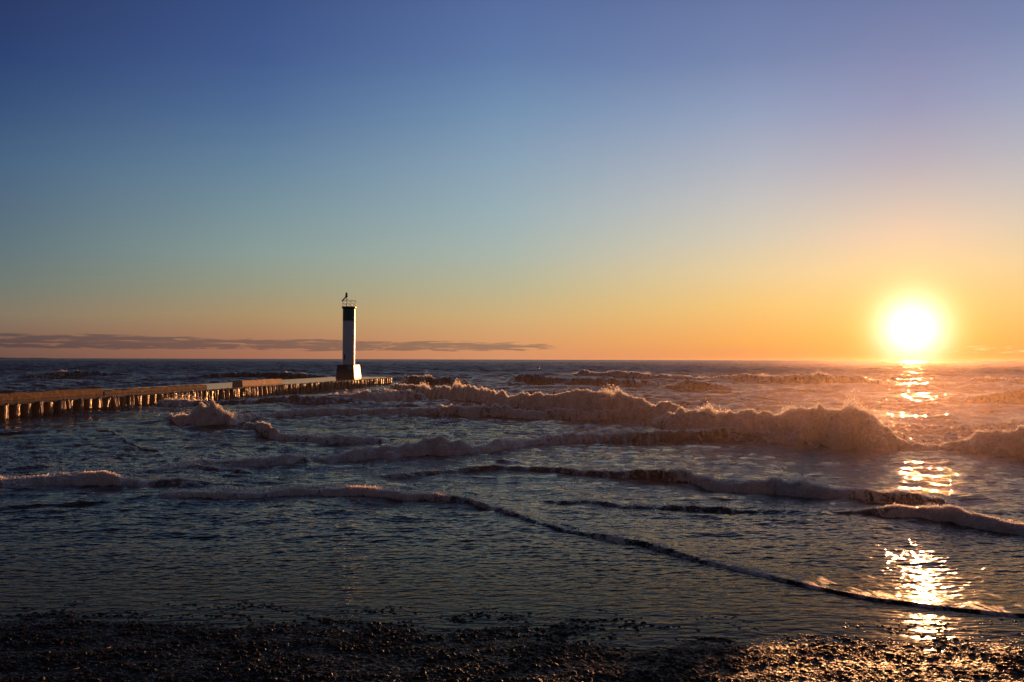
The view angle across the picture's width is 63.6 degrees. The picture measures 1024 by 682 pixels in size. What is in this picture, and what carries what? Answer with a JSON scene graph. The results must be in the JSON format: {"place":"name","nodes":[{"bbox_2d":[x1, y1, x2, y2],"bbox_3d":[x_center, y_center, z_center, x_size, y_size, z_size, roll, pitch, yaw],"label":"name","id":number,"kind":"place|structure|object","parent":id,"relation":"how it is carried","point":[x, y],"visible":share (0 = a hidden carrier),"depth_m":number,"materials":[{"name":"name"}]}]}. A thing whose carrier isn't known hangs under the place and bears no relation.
{"place":"outdoors","nodes":[
{"label":"outdoors","id":0,"kind":"place"},
{"bbox_2d":[0,358,1023,674],"bbox_3d":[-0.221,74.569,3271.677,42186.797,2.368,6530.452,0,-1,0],"label":"water","id":1,"kind":"structure","parent":0,"point":[98,542],"depth_m":17.81,"materials":[{"name":"blue liquid"}]},
{"bbox_2d":[0,377,391,418],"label":"pier","id":2,"kind":"structure","parent":1,"relation":"in","point":[29,408],"depth_m":53.77,"materials":[{"name":"concrete"}]},
{"bbox_2d":[0,388,102,400],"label":"parapet wall","id":3,"kind":"structure","parent":2,"relation":"on","point":[46,394],"depth_m":46.52,"materials":[{"name":"concrete"}]},
{"bbox_2d":[103,385,206,393],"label":"wall","id":4,"kind":"structure","parent":2,"relation":"on","point":[126,390],"depth_m":55.93,"materials":[{"name":"concrete"}]},
{"bbox_2d":[7,377,390,418],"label":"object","id":5,"kind":"structure","parent":2,"relation":"in","point":[235,393],"depth_m":62.90,"materials":[{"name":"brown wood"}]},
{"bbox_2d":[232,379,281,385],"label":"concrete block","id":6,"kind":"structure","parent":2,"relation":"on","point":[254,382],"depth_m":69.66,"materials":[{"name":"grey concrete"}]},
{"bbox_2d":[336,292,360,377],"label":"lighthouse","id":7,"kind":"object","parent":2,"relation":"on","point":[348,368],"visible":1,"depth_m":97.00,"materials":[{"name":"concrete"}]},
{"bbox_2d":[343,348,348,363],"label":"door","id":8,"kind":"structure","parent":7,"relation":"in","point":[345,350],"depth_m":96.90,"materials":[{"name":"white paint"}]},
{"bbox_2d":[0,363,1023,609],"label":"sea spray","id":9,"kind":"object","parent":1,"relation":"on","point":[792,409],"visible":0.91,"depth_m":30.06,"materials":[{"name":"white liquid"}]},
{"bbox_2d":[0,589,1023,681],"bbox_3d":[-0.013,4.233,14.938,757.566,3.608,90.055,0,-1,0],"label":"beach","id":10,"kind":"structure","parent":0,"point":[41,651],"depth_m":7.72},
{"bbox_2d":[0,0,1023,360],"label":"sky","id":11,"kind":"structure","parent":0,"point":[824,180],"materials":[{"name":"blue"}]}
]}

